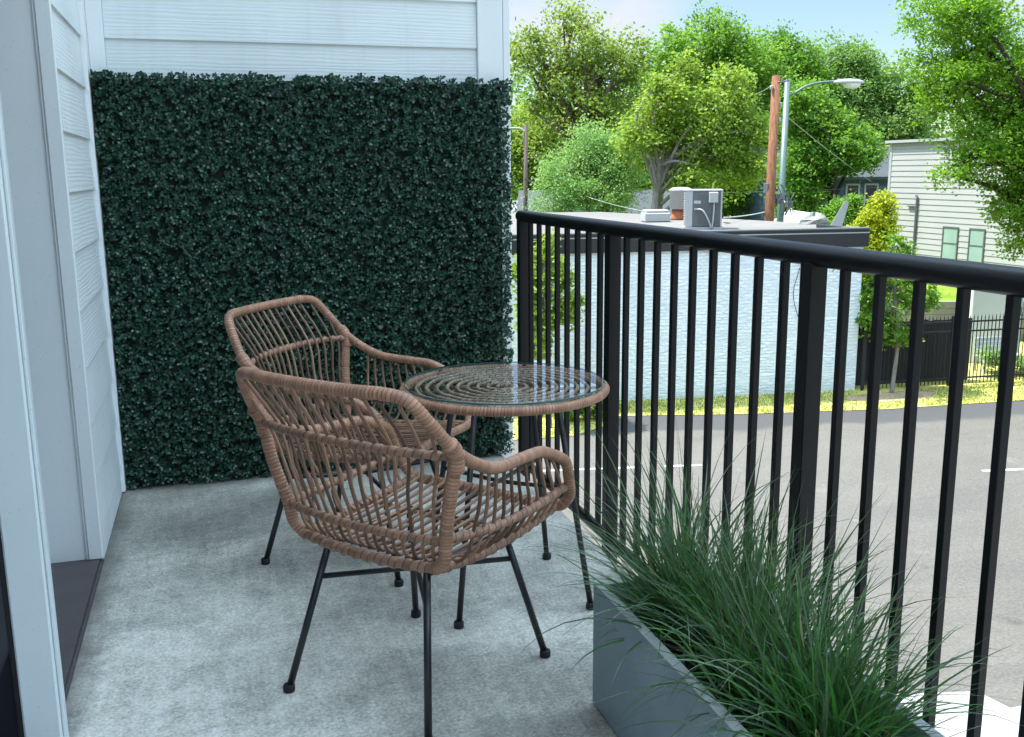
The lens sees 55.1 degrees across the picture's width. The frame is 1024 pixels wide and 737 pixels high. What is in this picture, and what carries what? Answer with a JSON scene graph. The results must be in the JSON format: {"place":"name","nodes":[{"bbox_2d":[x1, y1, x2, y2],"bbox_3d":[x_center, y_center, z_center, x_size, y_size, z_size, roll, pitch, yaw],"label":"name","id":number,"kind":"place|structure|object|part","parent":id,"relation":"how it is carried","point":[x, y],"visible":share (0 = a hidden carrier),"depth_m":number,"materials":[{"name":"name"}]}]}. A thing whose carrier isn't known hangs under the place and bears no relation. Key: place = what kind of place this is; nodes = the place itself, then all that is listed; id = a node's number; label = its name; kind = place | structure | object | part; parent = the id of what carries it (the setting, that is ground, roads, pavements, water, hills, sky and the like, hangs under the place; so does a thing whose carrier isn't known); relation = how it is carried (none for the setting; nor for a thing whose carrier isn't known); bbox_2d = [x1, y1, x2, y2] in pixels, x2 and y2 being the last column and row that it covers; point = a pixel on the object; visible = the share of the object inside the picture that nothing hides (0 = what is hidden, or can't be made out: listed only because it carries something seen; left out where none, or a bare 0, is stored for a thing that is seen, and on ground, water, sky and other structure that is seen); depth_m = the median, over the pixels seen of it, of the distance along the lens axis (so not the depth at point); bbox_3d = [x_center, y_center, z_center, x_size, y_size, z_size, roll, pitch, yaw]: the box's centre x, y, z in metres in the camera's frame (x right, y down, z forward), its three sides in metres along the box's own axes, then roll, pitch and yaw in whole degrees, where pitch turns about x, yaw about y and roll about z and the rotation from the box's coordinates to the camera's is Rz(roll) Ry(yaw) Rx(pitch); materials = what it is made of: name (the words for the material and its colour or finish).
{"place":"outdoors","nodes":[
{"label":"outdoors","id":0,"kind":"place"},
{"bbox_2d":[722,206,733,218],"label":"shade tree","id":1,"kind":"object","parent":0,"point":[727,213],"depth_m":61.78,"materials":[{"name":"green plant"}]},
{"bbox_2d":[509,0,1023,167],"label":"sky","id":2,"kind":"structure","parent":0,"point":[852,17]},
{"bbox_2d":[511,401,1023,707],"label":"parking lot","id":3,"kind":"structure","parent":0,"point":[976,433],"depth_m":16.07,"materials":[{"name":"grey asphalt"}]},
{"bbox_2d":[543,464,1023,471],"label":"parking lines","id":4,"kind":"object","parent":3,"relation":"on","point":[701,465],"visible":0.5,"depth_m":18.16,"materials":[{"name":"paint"}]},
{"bbox_2d":[511,178,1023,440],"bbox_3d":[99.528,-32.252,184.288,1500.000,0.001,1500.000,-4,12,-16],"label":"ground","id":5,"kind":"structure","parent":0,"point":[792,412],"depth_m":22.57,"materials":[{"name":"grey concrete"}]},
{"bbox_2d":[0,0,512,736],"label":"apartment building","id":6,"kind":"structure","parent":5,"relation":"on","point":[62,476],"depth_m":3.06,"materials":[{"name":"white"}]},
{"bbox_2d":[0,96,68,736],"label":"door","id":7,"kind":"structure","parent":6,"relation":"in","point":[32,695],"depth_m":2.00,"materials":[{"name":"paint"}]},
{"bbox_2d":[90,69,515,488],"bbox_3d":[-0.762,-0.362,3.946,1.607,1.600,0.095,-4,12,-16],"label":"hedge panel","id":8,"kind":"object","parent":6,"relation":"attached to","point":[368,211],"visible":0.88,"depth_m":3.89,"materials":[{"name":"plant"}]},
{"bbox_2d":[66,451,627,736],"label":"balcony floor","id":9,"kind":"structure","parent":6,"relation":"attached to","point":[196,618],"depth_m":2.65,"materials":[{"name":"concrete"}]},
{"bbox_2d":[224,295,470,586],"bbox_3d":[-0.519,0.199,3.173,0.647,0.813,0.602,4,12,21],"label":"rattan armchair","id":10,"kind":"object","parent":9,"relation":"on","point":[346,337],"visible":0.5,"depth_m":3.20,"materials":[{"name":"wicker"}]},
{"bbox_2d":[236,367,575,736],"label":"rattan armchair","id":11,"kind":"object","parent":9,"relation":"on","point":[504,532],"visible":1,"depth_m":2.19,"materials":[{"name":"wicker"}]},
{"bbox_2d":[399,362,609,628],"bbox_3d":[-0.019,0.347,2.856,0.597,0.638,0.597,-4,12,-16],"label":"bistro table","id":12,"kind":"object","parent":9,"relation":"on","point":[516,396],"visible":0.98,"depth_m":2.77,"materials":[{"name":"wicker"}]},
{"bbox_2d":[593,566,944,736],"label":"planter box","id":13,"kind":"object","parent":9,"relation":"on","point":[607,662],"visible":0.17,"depth_m":2.01,"materials":[{"name":"stone"}]},
{"bbox_2d":[491,414,883,692],"bbox_3d":[0.356,0.382,2.090,0.811,0.588,0.830,8,14,37],"label":"grass plant","id":14,"kind":"object","parent":13,"relation":"in","point":[666,576],"depth_m":2.09,"materials":[{"name":"green plant"}]},
{"bbox_2d":[546,462,953,736],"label":"grass plant","id":15,"kind":"object","parent":13,"relation":"in","point":[703,593],"depth_m":1.93,"materials":[{"name":"green plant"}]},
{"bbox_2d":[604,477,1020,736],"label":"grass plant","id":16,"kind":"object","parent":13,"relation":"in","point":[758,625],"depth_m":1.77,"materials":[{"name":"green plant"}]},
{"bbox_2d":[618,528,1022,736],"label":"grass plant","id":17,"kind":"object","parent":13,"relation":"in","point":[797,722],"depth_m":1.61,"materials":[{"name":"green plant"}]},
{"bbox_2d":[515,210,1023,736],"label":"balcony railing","id":18,"kind":"object","parent":9,"relation":"attached to","point":[817,262],"visible":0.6,"depth_m":2.19,"materials":[{"name":"black metal"}]},
{"bbox_2d":[511,201,517,212],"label":"pale house","id":19,"kind":"structure","parent":5,"relation":"on","point":[512,211],"depth_m":60.39,"materials":[{"name":"white"}]},
{"bbox_2d":[510,124,537,210],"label":"street lamp","id":20,"kind":"object","parent":5,"relation":"on","point":[526,180],"visible":0.44,"depth_m":42.09,"materials":[{"name":"white metal"}]},
{"bbox_2d":[510,93,599,212],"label":"shade tree","id":21,"kind":"object","parent":5,"relation":"on","point":[518,161],"visible":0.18,"depth_m":54.96,"materials":[{"name":"green plant"}]},
{"bbox_2d":[514,158,650,196],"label":"shade tree","id":22,"kind":"object","parent":5,"relation":"on","point":[643,186],"depth_m":61.42,"materials":[{"name":"green plant"}]},
{"bbox_2d":[521,113,653,213],"bbox_3d":[3.239,-6.460,40.165,5.883,7.829,5.117,4,12,21],"label":"willow tree","id":23,"kind":"object","parent":5,"relation":"on","point":[593,168],"visible":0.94,"depth_m":39.46,"materials":[{"name":"green plant"}]},
{"bbox_2d":[510,0,667,184],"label":"shade tree","id":24,"kind":"object","parent":5,"relation":"on","point":[592,100],"visible":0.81,"depth_m":49.35,"materials":[{"name":"green plant"}]},
{"bbox_2d":[517,189,671,213],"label":"grey roofed house","id":25,"kind":"structure","parent":5,"relation":"on","point":[641,200],"depth_m":46.33,"materials":[{"name":"grey"}]},
{"bbox_2d":[602,42,678,188],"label":"shade tree","id":26,"kind":"object","parent":5,"relation":"on","point":[625,90],"visible":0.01,"depth_m":62.73,"materials":[{"name":"green plant"}]},
{"bbox_2d":[511,212,870,400],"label":"painted brick building","id":27,"kind":"structure","parent":5,"relation":"on","point":[846,236],"depth_m":23.52,"materials":[{"name":"white brick"}]},
{"bbox_2d":[640,209,670,221],"bbox_3d":[4.334,-4.620,29.652,0.780,0.360,0.650,-2,11,-5],"label":"roof curb box","id":28,"kind":"object","parent":27,"relation":"on","point":[655,215],"visible":1,"depth_m":29.36,"materials":[{"name":"white metal"}]},
{"bbox_2d":[669,187,690,219],"bbox_3d":[5.259,-5.154,30.649,0.720,1.000,0.720,-4,12,-16],"label":"air conditioner","id":29,"kind":"object","parent":27,"relation":"on","point":[677,194],"visible":0.7,"depth_m":30.41,"materials":[{"name":"metal"}]},
{"bbox_2d":[682,189,723,228],"bbox_3d":[5.048,-4.223,25.966,1.020,1.020,1.132,1,11,7],"label":"air conditioner","id":30,"kind":"object","parent":27,"relation":"on","point":[702,208],"visible":1,"depth_m":25.56,"materials":[{"name":"grey metal"}]},
{"bbox_2d":[799,212,828,223],"bbox_3d":[8.506,-4.261,27.747,0.947,0.335,0.659,-4,12,-16],"label":"tarpaulin","id":31,"kind":"object","parent":27,"relation":"on","point":[814,218],"visible":0.99,"depth_m":27.59,"materials":[{"name":"white plastic"}]},
{"bbox_2d":[831,201,848,225],"bbox_3d":[8.923,-4.205,26.628,0.771,0.662,0.172,-9,14,-37],"label":"sheet panel","id":32,"kind":"object","parent":27,"relation":"on","point":[839,218],"visible":0.91,"depth_m":26.64,"materials":[{"name":"white metal"}]},
{"bbox_2d":[606,46,787,209],"bbox_3d":[7.170,-7.318,38.312,6.869,10.153,4.307,2,12,13],"label":"maple tree","id":33,"kind":"object","parent":5,"relation":"on","point":[656,130],"visible":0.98,"depth_m":37.50,"materials":[{"name":"green plant"}]},
{"bbox_2d":[625,0,800,219],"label":"shade tree","id":34,"kind":"object","parent":5,"relation":"on","point":[717,44],"visible":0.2,"depth_m":53.95,"materials":[{"name":"green plant"}]},
{"bbox_2d":[510,3,1023,218],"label":"wood","id":35,"kind":"object","parent":5,"relation":"on","point":[529,95],"visible":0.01,"depth_m":76.24,"materials":[{"name":"green plant"}]},
{"bbox_2d":[764,75,788,220],"bbox_3d":[8.723,-5.487,33.106,0.548,8.607,2.332,4,12,23],"label":"utility pole","id":36,"kind":"object","parent":5,"relation":"on","point":[775,105],"visible":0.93,"depth_m":32.88,"materials":[{"name":"brown wood"}]},
{"bbox_2d":[723,212,764,217],"bbox_3d":[7.268,-4.781,30.500,0.034,0.108,5.652,5,13,25],"label":"overhead wire","id":37,"kind":"object","parent":36,"relation":"attached to","point":[743,215],"visible":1,"depth_m":30.10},
{"bbox_2d":[763,183,794,214],"bbox_3d":[9.049,-5.723,33.188,1.070,1.067,0.357,-4,12,-16],"label":"service box","id":38,"kind":"object","parent":36,"relation":"attached to","point":[780,201],"visible":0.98,"depth_m":33.09,"materials":[{"name":"grey metal"}]},
{"bbox_2d":[724,187,879,192],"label":"overhead wire","id":39,"kind":"object","parent":36,"relation":"attached to","point":[811,190],"visible":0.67,"depth_m":45.00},
{"bbox_2d":[722,15,859,218],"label":"shade tree","id":40,"kind":"object","parent":5,"relation":"on","point":[801,57],"visible":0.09,"depth_m":57.03,"materials":[{"name":"green plant"}]},
{"bbox_2d":[774,210,809,222],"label":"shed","id":41,"kind":"structure","parent":5,"relation":"on","point":[792,218],"depth_m":41.25,"materials":[{"name":"white"}]},
{"bbox_2d":[776,79,864,221],"bbox_3d":[10.348,-5.818,34.712,3.768,8.582,1.463,-7,13,-28],"label":"street lamp","id":42,"kind":"object","parent":5,"relation":"on","point":[851,83],"visible":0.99,"depth_m":34.11,"materials":[{"name":"metal"}]},
{"bbox_2d":[789,118,871,181],"bbox_3d":[14.576,-9.174,43.100,0.025,2.792,20.211,6,13,29],"label":"overhead wire","id":43,"kind":"object","parent":42,"relation":"attached to","point":[827,149],"visible":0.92,"depth_m":39.68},
{"bbox_2d":[764,73,897,217],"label":"shade tree","id":44,"kind":"object","parent":5,"relation":"on","point":[812,164],"visible":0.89,"depth_m":45.20,"materials":[{"name":"green plant"}]},
{"bbox_2d":[817,189,868,225],"bbox_3d":[12.332,-4.391,37.174,2.477,4.752,1.998,-4,12,-16],"label":"leafy bush","id":45,"kind":"object","parent":5,"relation":"on","point":[830,212],"visible":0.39,"depth_m":36.71,"materials":[{"name":"green plant"}]},
{"bbox_2d":[796,26,913,144],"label":"shade tree","id":46,"kind":"object","parent":5,"relation":"on","point":[870,105],"visible":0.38,"depth_m":58.60,"materials":[{"name":"green plant"}]},
{"bbox_2d":[846,188,906,294],"bbox_3d":[12.194,-3.630,33.125,2.503,4.849,2.599,-4,12,-16],"label":"forsythia bush","id":47,"kind":"object","parent":5,"relation":"on","point":[879,221],"visible":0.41,"depth_m":32.67,"materials":[{"name":"yellow plant"}]},
{"bbox_2d":[867,56,948,144],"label":"slender tree","id":48,"kind":"object","parent":5,"relation":"on","point":[897,124],"visible":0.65,"depth_m":57.33,"materials":[{"name":"green plant"}]},
{"bbox_2d":[881,0,1023,264],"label":"maple tree","id":49,"kind":"object","parent":5,"relation":"on","point":[974,74],"visible":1,"depth_m":22.75,"materials":[{"name":"green plant"}]},
{"bbox_2d":[885,137,1023,266],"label":"sided house","id":50,"kind":"structure","parent":5,"relation":"on","point":[947,224],"depth_m":35.73,"materials":[{"name":"beige"}]},
{"bbox_2d":[940,226,958,259],"bbox_3d":[15.751,-4.502,35.311,0.027,1.190,0.800,-4,12,-16],"label":"window","id":51,"kind":"structure","parent":50,"relation":"in","point":[949,245],"depth_m":35.30,"materials":[{"name":"green glass"}]},
{"bbox_2d":[967,228,985,262],"bbox_3d":[16.127,-4.262,34.095,0.027,1.190,0.750,-4,12,-16],"label":"window","id":52,"kind":"structure","parent":50,"relation":"in","point":[976,240],"depth_m":34.09,"materials":[{"name":"green glass"}]},
{"bbox_2d":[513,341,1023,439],"bbox_3d":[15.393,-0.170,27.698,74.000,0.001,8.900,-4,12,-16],"label":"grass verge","id":53,"kind":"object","parent":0,"point":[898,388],"depth_m":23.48,"materials":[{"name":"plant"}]},
{"bbox_2d":[512,228,584,427],"bbox_3d":[0.710,-0.876,21.249,1.863,4.316,1.601,2,12,11],"label":"young tree","id":54,"kind":"object","parent":53,"relation":"on","point":[514,277],"visible":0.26,"depth_m":20.93,"materials":[{"name":"green plant"}]},
{"bbox_2d":[562,392,620,420],"bbox_3d":[1.681,0.849,21.671,1.595,0.733,0.850,-2,11,-9],"label":"shrub","id":55,"kind":"object","parent":53,"relation":"on","point":[593,412],"visible":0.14,"depth_m":21.59,"materials":[{"name":"green plant"}]},
{"bbox_2d":[844,390,935,401],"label":"bare earth","id":56,"kind":"structure","parent":53,"relation":"on","point":[890,396],"depth_m":23.71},
{"bbox_2d":[854,230,949,392],"bbox_3d":[9.410,-1.381,24.229,2.169,3.982,2.126,-4,12,-16],"label":"young tree","id":57,"kind":"object","parent":53,"relation":"on","point":[898,331],"visible":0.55,"depth_m":23.98,"materials":[{"name":"green plant"}]},
{"bbox_2d":[855,318,972,385],"bbox_3d":[10.223,-0.433,25.126,3.354,1.639,0.066,-3,12,-11],"label":"board fence","id":58,"kind":"object","parent":53,"relation":"on","point":[859,361],"visible":0.33,"depth_m":25.13,"materials":[{"name":"black wood"}]},
{"bbox_2d":[859,301,1023,340],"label":"retaining wall","id":59,"kind":"structure","parent":53,"relation":"on","point":[947,309],"depth_m":31.16,"materials":[{"name":"grey concrete"}]},
{"bbox_2d":[860,313,1023,390],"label":"picket fence","id":60,"kind":"object","parent":53,"relation":"on","point":[863,367],"visible":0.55,"depth_m":24.68,"materials":[{"name":"black metal"}]},
{"bbox_2d":[969,290,1023,362],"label":"utility cabinet","id":61,"kind":"object","parent":53,"relation":"on","point":[982,304],"visible":0.1,"depth_m":27.45,"materials":[{"name":"white metal"}]},
{"bbox_3d":[14.082,-1.328,27.486,0.380,2.000,0.025,0,11,0],"label":"door","id":62,"kind":"part","parent":61,"relation":"part of","materials":[{"name":"grey metal"}]},
{"bbox_2d":[973,344,1023,375],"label":"shrub","id":63,"kind":"object","parent":53,"relation":"on","point":[998,356],"visible":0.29,"depth_m":25.82,"materials":[{"name":"green plant"}]},
{"bbox_2d":[973,337,1023,373],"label":"garden bench","id":64,"kind":"object","parent":53,"relation":"on","point":[981,343],"visible":0.35,"depth_m":26.58,"materials":[{"name":"paint"}]},
{"bbox_2d":[734,146,889,220],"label":"blue house","id":65,"kind":"structure","parent":0,"point":[879,178],"depth_m":49.78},
{"bbox_2d":[845,184,859,210],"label":"window","id":66,"kind":"structure","parent":65,"relation":"in","point":[848,186],"depth_m":49.65,"materials":[{"name":"white glass"}]},
{"bbox_2d":[863,183,878,210],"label":"window","id":67,"kind":"structure","parent":65,"relation":"in","point":[867,186],"depth_m":49.71,"materials":[{"name":"white glass"}]},
{"bbox_2d":[860,283,956,300],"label":"terrace lawn","id":68,"kind":"structure","parent":0,"point":[946,291],"depth_m":32.72,"materials":[{"name":"green plant"}]},
{"bbox_2d":[897,691,1020,736],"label":"walkway","id":69,"kind":"structure","parent":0,"point":[1002,728],"depth_m":9.81,"materials":[{"name":"concrete"}]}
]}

